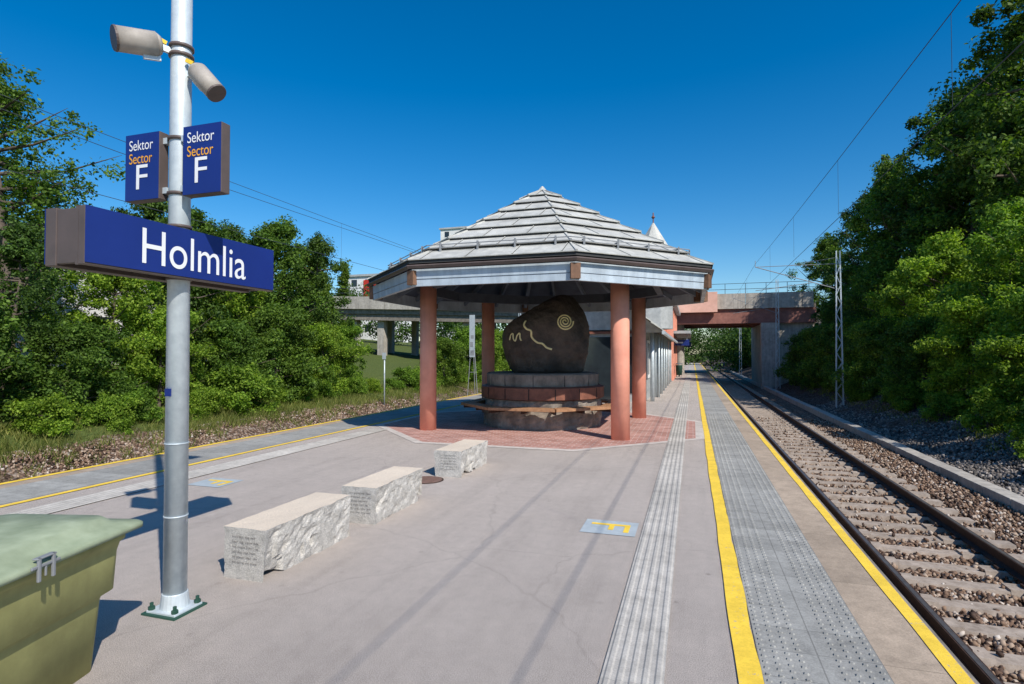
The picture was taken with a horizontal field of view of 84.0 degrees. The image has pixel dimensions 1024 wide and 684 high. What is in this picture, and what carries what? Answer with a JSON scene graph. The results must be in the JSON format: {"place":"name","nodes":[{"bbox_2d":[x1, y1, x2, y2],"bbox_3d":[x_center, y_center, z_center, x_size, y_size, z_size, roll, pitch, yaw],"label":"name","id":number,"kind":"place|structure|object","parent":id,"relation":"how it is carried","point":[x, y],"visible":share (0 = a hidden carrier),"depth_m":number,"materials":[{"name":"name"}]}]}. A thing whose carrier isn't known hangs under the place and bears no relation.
{"place":"outdoors","nodes":[
{"label":"outdoors","id":0,"kind":"place"},
{"bbox_2d":[0,363,979,683],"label":"station platform","id":1,"kind":"structure","parent":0,"point":[740,557],"depth_m":4.36,"materials":[{"name":"concrete"}]},
{"bbox_2d":[0,514,142,683],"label":"grit bin","id":2,"kind":"object","parent":1,"relation":"on","point":[57,572],"visible":1,"depth_m":2.79,"materials":[{"name":"green plastic"}]},
{"bbox_2d":[141,0,206,620],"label":"sign pole","id":3,"kind":"object","parent":1,"relation":"on","point":[176,603],"visible":0.94,"depth_m":3.77,"materials":[{"name":"metal"}]},
{"bbox_2d":[110,24,170,61],"bbox_3d":[-2.391,-1.946,3.730,0.401,0.201,0.160,1,-2,-45],"label":"loudspeaker","id":4,"kind":"object","parent":3,"relation":"attached to","point":[149,45],"visible":0.99,"depth_m":3.65,"materials":[{"name":"metal"}]},
{"bbox_2d":[125,131,168,203],"bbox_3d":[-2.471,-1.183,3.868,0.335,0.455,0.078,0,-1,18],"label":"sector sign","id":5,"kind":"object","parent":3,"relation":"attached to","point":[146,171],"visible":0.99,"depth_m":3.83,"materials":[{"name":"metal"}]},
{"bbox_2d":[44,204,273,292],"bbox_3d":[-2.253,-0.574,3.843,0.318,0.325,1.460,0,-1,18],"label":"station name sign","id":6,"kind":"object","parent":3,"relation":"attached to","point":[88,238],"visible":1,"depth_m":3.48,"materials":[{"name":"metal"}]},
{"bbox_2d":[180,121,229,197],"bbox_3d":[-2.023,-1.186,3.726,0.365,0.455,0.078,0,-1,18],"label":"sector sign","id":7,"kind":"object","parent":3,"relation":"attached to","point":[206,160],"visible":1,"depth_m":3.68,"materials":[{"name":"metal"}]},
{"bbox_2d":[185,58,225,101],"bbox_3d":[-2.076,-1.746,3.807,0.346,0.294,0.141,0,-1,18],"label":"loudspeaker","id":8,"kind":"object","parent":3,"relation":"attached to","point":[206,82],"visible":0.97,"depth_m":3.75,"materials":[{"name":"metal"}]},
{"bbox_2d":[188,478,242,486],"bbox_3d":[-3.905,1.848,7.497,0.520,0.004,0.440,0,-1,18],"label":"floor sector marker","id":9,"kind":"object","parent":1,"relation":"on","point":[215,482],"visible":0.98,"depth_m":7.49,"materials":[{"name":"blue paint"}]},
{"bbox_2d":[223,492,350,582],"bbox_3d":[-1.850,1.606,4.820,0.408,0.387,1.144,0,-1,18],"label":"granite block bench","id":10,"kind":"object","parent":1,"relation":"on","point":[285,536],"visible":1,"depth_m":4.52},
{"bbox_2d":[341,466,422,524],"bbox_3d":[-1.381,1.644,6.206,0.410,0.368,1.070,0,-1,18],"label":"granite block bench","id":11,"kind":"object","parent":1,"relation":"on","point":[377,497],"visible":0.96,"depth_m":5.90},
{"bbox_2d":[422,476,443,483],"bbox_3d":[-1.149,1.856,7.651,0.460,0.023,0.460,0,-1,18],"label":"manhole cover","id":12,"kind":"object","parent":1,"relation":"on","point":[430,479],"visible":0.6,"depth_m":7.63,"materials":[{"name":"metal"}]},
{"bbox_2d":[434,439,487,477],"bbox_3d":[-0.728,1.691,8.356,0.417,0.363,1.084,0,-1,18],"label":"granite block bench","id":13,"kind":"object","parent":1,"relation":"on","point":[456,459],"visible":1,"depth_m":7.96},
{"bbox_2d":[376,410,704,450],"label":"brick paving","id":14,"kind":"structure","parent":1,"relation":"on","point":[452,427],"depth_m":12.08,"materials":[{"name":"brick"}]},
{"bbox_2d":[461,371,610,430],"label":"ring bench plinth","id":15,"kind":"structure","parent":14,"relation":"on","point":[511,400],"depth_m":12.64,"materials":[{"name":"brown stone"},{"name":"red brick"},{"name":"timber"}]},
{"bbox_2d":[502,295,589,372],"bbox_3d":[0.818,-0.207,13.887,2.137,1.877,1.825,0,-1,0],"label":"carved boulder","id":16,"kind":"object","parent":15,"relation":"on","point":[551,335],"visible":1,"depth_m":13.13,"materials":[{"name":"stone"}]},
{"bbox_2d":[366,186,713,440],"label":"octagonal pavilion","id":17,"kind":"structure","parent":14,"relation":"on","point":[528,252],"depth_m":11.40,"materials":[{"name":"metal"}]},
{"bbox_2d":[583,337,631,399],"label":"end windows","id":18,"kind":"structure","parent":1,"relation":"on","point":[598,358],"depth_m":20.43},
{"bbox_2d":[579,519,638,536],"bbox_3d":[0.956,1.808,5.557,0.520,0.004,0.440,0,-1,18],"label":"floor sector marker","id":19,"kind":"object","parent":1,"relation":"on","point":[610,527],"visible":1,"depth_m":5.55,"materials":[{"name":"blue paint"}]},
{"bbox_2d":[650,333,668,401],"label":"posts","id":20,"kind":"object","parent":1,"relation":"on","point":[653,365],"visible":0.44,"depth_m":20.31,"materials":[{"name":"metal"}]},
{"bbox_2d":[658,334,671,396],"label":"downpipes","id":21,"kind":"object","parent":1,"relation":"on","point":[666,379],"visible":0.88,"depth_m":26.17,"materials":[{"name":"metal"}]},
{"bbox_2d":[666,309,676,380],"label":"terracotta piers","id":22,"kind":"structure","parent":1,"relation":"on","point":[673,356],"depth_m":38.06,"materials":[{"name":"paint"}]},
{"bbox_2d":[673,306,690,340],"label":"flat roof","id":23,"kind":"structure","parent":22,"relation":"on","point":[685,335],"depth_m":39.19,"materials":[{"name":"grey"}]},
{"bbox_2d":[0,0,1022,353],"label":"sky","id":24,"kind":"structure","parent":0,"point":[400,122],"materials":[{"name":"blue"}]},
{"bbox_2d":[0,339,1023,682],"bbox_3d":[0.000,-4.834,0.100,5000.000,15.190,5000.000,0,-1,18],"label":"ground","id":25,"kind":"structure","parent":0,"point":[402,357],"depth_m":21.28,"materials":[{"name":"soil"}]},
{"bbox_2d":[0,291,44,426],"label":"bush","id":26,"kind":"object","parent":25,"relation":"on","point":[10,368],"visible":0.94,"depth_m":13.98,"materials":[{"name":"green plant"}]},
{"bbox_2d":[0,214,75,407],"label":"deciduous tree","id":27,"kind":"object","parent":25,"relation":"on","point":[21,237],"visible":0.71,"depth_m":15.65,"materials":[{"name":"green plant"}]},
{"bbox_2d":[3,389,84,439],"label":"shrub","id":28,"kind":"object","parent":25,"relation":"on","point":[57,418],"visible":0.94,"depth_m":13.65,"materials":[{"name":"green plant"}]},
{"bbox_2d":[0,150,113,360],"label":"birch tree","id":29,"kind":"object","parent":25,"relation":"on","point":[67,299],"visible":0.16,"depth_m":21.32,"materials":[{"name":"green plant"}]},
{"bbox_2d":[0,52,125,387],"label":"birch tree","id":30,"kind":"object","parent":25,"relation":"on","point":[46,189],"visible":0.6,"depth_m":18.92,"materials":[{"name":"green plant"}]},
{"bbox_2d":[0,319,162,420],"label":"bush","id":31,"kind":"object","parent":25,"relation":"on","point":[85,349],"visible":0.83,"depth_m":15.65,"materials":[{"name":"green plant"}]},
{"bbox_2d":[36,271,166,396],"bbox_3d":[-13.138,-0.541,18.888,3.577,5.536,3.462,0,-1,-5],"label":"deciduous tree","id":32,"kind":"object","parent":25,"relation":"on","point":[106,284],"visible":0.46,"depth_m":18.27,"materials":[{"name":"green plant"}]},
{"bbox_2d":[8,233,207,366],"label":"walls","id":33,"kind":"structure","parent":25,"relation":"on","point":[97,311],"depth_m":25.34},
{"bbox_2d":[77,390,144,434],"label":"shrub","id":34,"kind":"object","parent":25,"relation":"on","point":[110,410],"visible":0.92,"depth_m":15.01,"materials":[{"name":"green plant"}]},
{"bbox_2d":[113,384,164,422],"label":"shrub","id":35,"kind":"object","parent":25,"relation":"on","point":[156,413],"visible":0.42,"depth_m":16.21,"materials":[{"name":"green plant"}]},
{"bbox_2d":[95,302,221,406],"bbox_3d":[-11.936,0.605,18.879,3.611,3.845,3.409,-1,-1,30],"label":"bush","id":36,"kind":"object","parent":25,"relation":"on","point":[153,371],"visible":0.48,"depth_m":18.44,"materials":[{"name":"green plant"}]},
{"bbox_2d":[97,201,230,382],"bbox_3d":[-12.986,-1.871,21.398,4.415,8.129,3.807,1,-1,-34],"label":"deciduous tree","id":37,"kind":"object","parent":25,"relation":"on","point":[145,212],"visible":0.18,"depth_m":21.34,"materials":[{"name":"green plant"}]},
{"bbox_2d":[144,202,257,376],"bbox_3d":[-13.899,-2.032,24.389,5.193,8.236,4.918,-1,-1,37],"label":"deciduous tree","id":38,"kind":"object","parent":25,"relation":"on","point":[205,227],"visible":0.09,"depth_m":24.01,"materials":[{"name":"green plant"}]},
{"bbox_2d":[189,382,227,422],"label":"shrub","id":39,"kind":"object","parent":25,"relation":"on","point":[200,395],"visible":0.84,"depth_m":18.09,"materials":[{"name":"green plant"}]},
{"bbox_2d":[0,397,419,479],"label":"track ballast","id":40,"kind":"structure","parent":25,"relation":"on","point":[84,458],"depth_m":14.27,"materials":[{"name":"gravel"}]},
{"bbox_2d":[207,219,257,318],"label":"deciduous tree","id":41,"kind":"object","parent":25,"relation":"on","point":[235,234],"visible":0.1,"depth_m":29.17,"materials":[{"name":"green plant"}]},
{"bbox_2d":[192,288,279,369],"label":"deciduous tree","id":42,"kind":"object","parent":25,"relation":"on","point":[239,304],"visible":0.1,"depth_m":23.84,"materials":[{"name":"green plant"}]},
{"bbox_2d":[190,317,283,400],"bbox_3d":[-10.317,0.906,21.394,3.857,3.598,3.596,0,-1,7],"label":"bush","id":43,"kind":"object","parent":25,"relation":"on","point":[234,339],"visible":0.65,"depth_m":20.62,"materials":[{"name":"green plant"}]},
{"bbox_2d":[204,360,283,416],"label":"shrub","id":44,"kind":"object","parent":25,"relation":"on","point":[247,376],"visible":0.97,"depth_m":19.72,"materials":[{"name":"green plant"}]},
{"bbox_2d":[211,303,340,402],"bbox_3d":[-9.706,0.572,23.401,4.714,4.398,4.395,1,-2,-42],"label":"bush","id":45,"kind":"object","parent":25,"relation":"on","point":[274,326],"visible":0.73,"depth_m":23.36,"materials":[{"name":"green plant"}]},
{"bbox_2d":[265,387,296,404],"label":"shrub","id":46,"kind":"object","parent":25,"relation":"on","point":[284,393],"visible":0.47,"depth_m":21.99,"materials":[{"name":"green plant"}]},
{"bbox_2d":[232,214,334,372],"bbox_3d":[-11.269,-1.949,27.372,5.498,8.721,5.207,0,-1,22],"label":"deciduous tree","id":47,"kind":"object","parent":25,"relation":"on","point":[285,232],"visible":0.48,"depth_m":26.97,"materials":[{"name":"green plant"}]},
{"bbox_2d":[298,387,318,401],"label":"shrub","id":48,"kind":"object","parent":25,"relation":"on","point":[303,395],"visible":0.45,"depth_m":23.40,"materials":[{"name":"green plant"}]},
{"bbox_2d":[276,230,355,377],"bbox_3d":[-9.874,-1.566,28.874,3.807,8.129,4.415,0,-1,-17],"label":"deciduous tree","id":49,"kind":"object","parent":25,"relation":"on","point":[317,244],"visible":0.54,"depth_m":28.05,"materials":[{"name":"green plant"}]},
{"bbox_2d":[280,267,354,355],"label":"deciduous tree","id":50,"kind":"object","parent":25,"relation":"on","point":[324,291],"visible":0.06,"depth_m":32.64,"materials":[{"name":"green plant"}]},
{"bbox_2d":[315,378,342,398],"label":"shrub","id":51,"kind":"object","parent":25,"relation":"on","point":[326,387],"visible":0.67,"depth_m":24.75,"materials":[{"name":"green plant"}]},
{"bbox_2d":[292,321,371,393],"bbox_3d":[-8.224,0.875,26.148,3.511,3.738,3.314,0,-1,12],"label":"bush","id":52,"kind":"object","parent":25,"relation":"on","point":[325,342],"visible":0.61,"depth_m":25.88,"materials":[{"name":"green plant"}]},
{"bbox_2d":[336,261,352,323],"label":"poplar tree","id":53,"kind":"object","parent":25,"relation":"on","point":[343,277],"visible":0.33,"depth_m":67.69,"materials":[{"name":"green plant"}]},
{"bbox_2d":[324,322,374,386],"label":"bush","id":54,"kind":"object","parent":25,"relation":"on","point":[351,333],"visible":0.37,"depth_m":28.91,"materials":[{"name":"green plant"}]},
{"bbox_2d":[339,373,368,395],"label":"shrub","id":55,"kind":"object","parent":25,"relation":"on","point":[356,381],"visible":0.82,"depth_m":26.61,"materials":[{"name":"green plant"}]},
{"bbox_2d":[365,377,388,393],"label":"shrub","id":56,"kind":"object","parent":25,"relation":"on","point":[373,384],"visible":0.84,"depth_m":28.50,"materials":[{"name":"green plant"}]},
{"bbox_2d":[348,276,411,341],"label":"walls","id":57,"kind":"structure","parent":25,"relation":"on","point":[360,282],"depth_m":109.14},
{"bbox_2d":[382,376,403,390],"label":"shrub","id":58,"kind":"object","parent":25,"relation":"on","point":[392,383],"visible":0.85,"depth_m":30.43,"materials":[{"name":"green plant"}]},
{"bbox_2d":[391,366,419,391],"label":"shrub","id":59,"kind":"object","parent":25,"relation":"on","point":[408,376],"visible":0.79,"depth_m":31.42,"materials":[{"name":"green plant"}]},
{"bbox_2d":[417,337,472,386],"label":"bush","id":60,"kind":"object","parent":25,"relation":"on","point":[454,371],"visible":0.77,"depth_m":36.02,"materials":[{"name":"green plant"}]},
{"bbox_2d":[437,325,495,382],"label":"bush","id":61,"kind":"object","parent":25,"relation":"on","point":[462,339],"visible":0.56,"depth_m":39.45,"materials":[{"name":"green plant"}]},
{"bbox_2d":[467,315,477,395],"bbox_3d":[-2.296,0.797,33.812,0.552,4.802,0.539,1,-1,-34],"label":"railway signal","id":62,"kind":"object","parent":25,"relation":"on","point":[471,335],"visible":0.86,"depth_m":33.73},
{"bbox_2d":[476,329,511,376],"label":"bush","id":63,"kind":"object","parent":25,"relation":"on","point":[498,355],"visible":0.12,"depth_m":42.64,"materials":[{"name":"green plant"}]},
{"bbox_2d":[495,329,506,370],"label":"bush","id":64,"kind":"object","parent":25,"relation":"on","point":[499,334],"visible":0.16,"depth_m":46.69,"materials":[{"name":"green plant"}]},
{"bbox_2d":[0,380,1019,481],"bbox_3d":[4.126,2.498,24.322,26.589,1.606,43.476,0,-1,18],"label":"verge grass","id":65,"kind":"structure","parent":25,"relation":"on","point":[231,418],"depth_m":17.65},
{"bbox_2d":[249,281,821,388],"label":"road bridge","id":66,"kind":"structure","parent":25,"relation":"on","point":[796,310],"depth_m":45.29,"materials":[{"name":"concrete"}]},
{"bbox_2d":[330,284,751,371],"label":"distant trees","id":67,"kind":"object","parent":25,"relation":"on","point":[726,344],"visible":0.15,"depth_m":87.58,"materials":[{"name":"green plant"}]},
{"bbox_2d":[733,281,780,389],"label":"catenary mast","id":68,"kind":"object","parent":25,"relation":"on","point":[776,327],"visible":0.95,"depth_m":42.04,"materials":[{"name":"metal"}]},
{"bbox_2d":[772,328,812,379],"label":"bush","id":69,"kind":"object","parent":25,"relation":"on","point":[796,357],"visible":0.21,"depth_m":39.76,"materials":[{"name":"green plant"}]},
{"bbox_2d":[755,250,843,407],"bbox_3d":[13.642,-0.370,26.949,3.883,7.750,0.600,0,-1,18],"label":"catenary mast","id":70,"kind":"object","parent":25,"relation":"on","point":[836,330],"visible":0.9,"depth_m":26.47,"materials":[{"name":"metal"}]},
{"bbox_2d":[783,324,839,388],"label":"bush","id":71,"kind":"object","parent":25,"relation":"on","point":[792,378],"visible":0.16,"depth_m":36.32,"materials":[{"name":"green plant"}]},
{"bbox_2d":[792,319,856,389],"bbox_3d":[19.038,0.876,32.924,4.714,4.398,4.395,0,-1,7],"label":"bush","id":72,"kind":"object","parent":25,"relation":"on","point":[828,334],"visible":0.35,"depth_m":32.86,"materials":[{"name":"green plant"}]},
{"bbox_2d":[785,232,864,323],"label":"deciduous tree","id":73,"kind":"object","parent":25,"relation":"on","point":[821,248],"visible":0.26,"depth_m":50.20,"materials":[{"name":"green plant"}]},
{"bbox_2d":[810,304,847,326],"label":"deciduous tree","id":74,"kind":"object","parent":25,"relation":"on","point":[814,315],"visible":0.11,"depth_m":40.30,"materials":[{"name":"green plant"}]},
{"bbox_2d":[809,285,868,366],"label":"deciduous tree","id":75,"kind":"object","parent":25,"relation":"on","point":[832,303],"visible":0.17,"depth_m":37.52,"materials":[{"name":"green plant"}]},
{"bbox_2d":[816,322,880,383],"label":"bush","id":76,"kind":"object","parent":25,"relation":"on","point":[847,350],"visible":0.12,"depth_m":29.00,"materials":[{"name":"green plant"}]},
{"bbox_2d":[842,378,878,401],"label":"shrub","id":77,"kind":"object","parent":25,"relation":"on","point":[859,392],"visible":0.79,"depth_m":25.76,"materials":[{"name":"green plant"}]},
{"bbox_2d":[811,187,912,321],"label":"deciduous tree","id":78,"kind":"object","parent":25,"relation":"on","point":[830,278],"visible":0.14,"depth_m":43.47,"materials":[{"name":"green plant"}]},
{"bbox_2d":[843,273,885,323],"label":"deciduous tree","id":79,"kind":"object","parent":25,"relation":"on","point":[851,312],"visible":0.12,"depth_m":33.23,"materials":[{"name":"green plant"}]},
{"bbox_2d":[827,316,908,396],"bbox_3d":[16.754,0.864,25.906,4.286,3.998,3.995,1,-1,-23],"label":"bush","id":80,"kind":"object","parent":25,"relation":"on","point":[868,333],"visible":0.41,"depth_m":25.49,"materials":[{"name":"green plant"}]},
{"bbox_2d":[834,253,907,332],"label":"deciduous tree","id":81,"kind":"object","parent":25,"relation":"on","point":[875,269],"visible":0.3,"depth_m":30.29,"materials":[{"name":"green plant"}]},
{"bbox_2d":[817,153,932,317],"bbox_3d":[24.851,-5.150,37.261,8.753,14.480,7.296,0,-1,3],"label":"deciduous tree","id":82,"kind":"object","parent":25,"relation":"on","point":[870,200],"visible":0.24,"depth_m":36.88,"materials":[{"name":"green plant"}]},
{"bbox_2d":[730,371,1023,512],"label":"cable trough","id":83,"kind":"object","parent":25,"relation":"on","point":[1015,501],"visible":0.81,"depth_m":13.73,"materials":[{"name":"concrete"}]},
{"bbox_2d":[753,417,1023,683],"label":"track ballast","id":84,"kind":"structure","parent":25,"relation":"on","point":[976,506],"depth_m":8.85,"materials":[{"name":"gravel"}]},
{"bbox_2d":[699,361,1023,683],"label":"railway track","id":85,"kind":"structure","parent":84,"relation":"on","point":[750,403],"depth_m":8.34,"materials":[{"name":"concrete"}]},
{"bbox_2d":[845,268,940,376],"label":"deciduous tree","id":86,"kind":"object","parent":25,"relation":"on","point":[885,299],"visible":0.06,"depth_m":26.72,"materials":[{"name":"green plant"}]},
{"bbox_2d":[880,381,929,412],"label":"shrub","id":87,"kind":"object","parent":25,"relation":"on","point":[908,393],"visible":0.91,"depth_m":20.62,"materials":[{"name":"green plant"}]},
{"bbox_2d":[862,314,972,402],"bbox_3d":[15.567,0.824,21.381,4.072,3.798,3.796,0,-1,14],"label":"bush","id":88,"kind":"object","parent":25,"relation":"on","point":[912,330],"visible":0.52,"depth_m":21.50,"materials":[{"name":"green plant"}]},
{"bbox_2d":[870,227,999,375],"bbox_3d":[17.634,-1.126,23.400,4.424,7.073,4.571,-1,-2,41],"label":"deciduous tree","id":89,"kind":"object","parent":25,"relation":"on","point":[937,252],"visible":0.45,"depth_m":22.95,"materials":[{"name":"green plant"}]},
{"bbox_2d":[917,390,968,421],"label":"shrub","id":90,"kind":"object","parent":25,"relation":"on","point":[938,400],"visible":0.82,"depth_m":17.90,"materials":[{"name":"green plant"}]},
{"bbox_2d":[867,72,1020,313],"bbox_3d":[25.720,-6.506,32.035,10.456,16.611,8.665,1,-2,-43],"label":"deciduous tree","id":91,"kind":"object","parent":25,"relation":"on","point":[901,217],"visible":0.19,"depth_m":32.10,"materials":[{"name":"green plant"}]},
{"bbox_2d":[871,65,1022,294],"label":"deciduous tree","id":92,"kind":"object","parent":25,"relation":"on","point":[918,177],"visible":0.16,"depth_m":29.93,"materials":[{"name":"green plant"}]},
{"bbox_2d":[910,292,1016,415],"bbox_3d":[15.183,0.480,18.083,3.693,4.165,3.912,1,-2,-41],"label":"bush","id":93,"kind":"object","parent":25,"relation":"on","point":[970,314],"visible":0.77,"depth_m":18.07,"materials":[{"name":"green plant"}]},
{"bbox_2d":[917,0,1023,294],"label":"deciduous tree","id":94,"kind":"object","parent":25,"relation":"on","point":[999,145],"visible":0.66,"depth_m":23.91,"materials":[{"name":"green plant"}]},
{"bbox_2d":[919,191,1023,379],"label":"deciduous tree","id":95,"kind":"object","parent":25,"relation":"on","point":[993,244],"visible":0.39,"depth_m":19.44,"materials":[{"name":"green plant"}]},
{"bbox_2d":[922,43,1023,288],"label":"deciduous tree","id":96,"kind":"object","parent":25,"relation":"on","point":[1017,70],"visible":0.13,"depth_m":28.60,"materials":[{"name":"green plant"}]},
{"bbox_2d":[953,391,1018,434],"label":"shrub","id":97,"kind":"object","parent":25,"relation":"on","point":[988,406],"visible":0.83,"depth_m":15.13,"materials":[{"name":"green plant"}]},
{"bbox_2d":[966,287,1023,427],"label":"bush","id":98,"kind":"object","parent":25,"relation":"on","point":[1008,341],"visible":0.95,"depth_m":15.08,"materials":[{"name":"green plant"}]},
{"bbox_2d":[985,226,1023,365],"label":"deciduous tree","id":99,"kind":"object","parent":25,"relation":"on","point":[1019,237],"visible":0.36,"depth_m":17.29,"materials":[{"name":"green plant"}]},
{"bbox_2d":[1002,421,1023,460],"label":"shrub","id":100,"kind":"object","parent":25,"relation":"on","point":[1018,431],"visible":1,"depth_m":12.84,"materials":[{"name":"green plant"}]},
{"bbox_2d":[1009,397,1023,417],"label":"bush","id":101,"kind":"object","parent":25,"relation":"on","point":[1019,412],"visible":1,"depth_m":13.22,"materials":[{"name":"green plant"}]},
{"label":"overhead line mast","id":102,"kind":"object","parent":25,"relation":"on","visible":0},
{"bbox_2d":[0,0,1023,334],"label":"overhead wires","id":103,"kind":"object","parent":102,"relation":"attached to","point":[414,252],"visible":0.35,"depth_m":10.57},
{"bbox_2d":[589,330,649,401],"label":"clad walls","id":104,"kind":"structure","parent":0,"point":[648,379],"depth_m":20.66,"materials":[{"name":"grey"}]},
{"bbox_2d":[584,310,673,341],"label":"shingle roof","id":105,"kind":"structure","parent":104,"relation":"on","point":[599,321],"depth_m":20.49,"materials":[{"name":"metal"}]},
{"bbox_2d":[646,306,672,329],"bbox_3d":[7.515,-2.329,30.193,1.940,3.300,1.940,0,-1,18],"label":"turret drum","id":106,"kind":"object","parent":105,"relation":"on","point":[662,317],"visible":0.08,"depth_m":29.27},
{"bbox_2d":[645,223,667,244],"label":"turret roof","id":107,"kind":"structure","parent":106,"relation":"on","point":[653,231],"depth_m":29.92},
{"bbox_2d":[812,394,1023,496],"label":"bank gravel","id":108,"kind":"structure","parent":0,"point":[961,458],"depth_m":15.08,"materials":[{"name":"gravel"}]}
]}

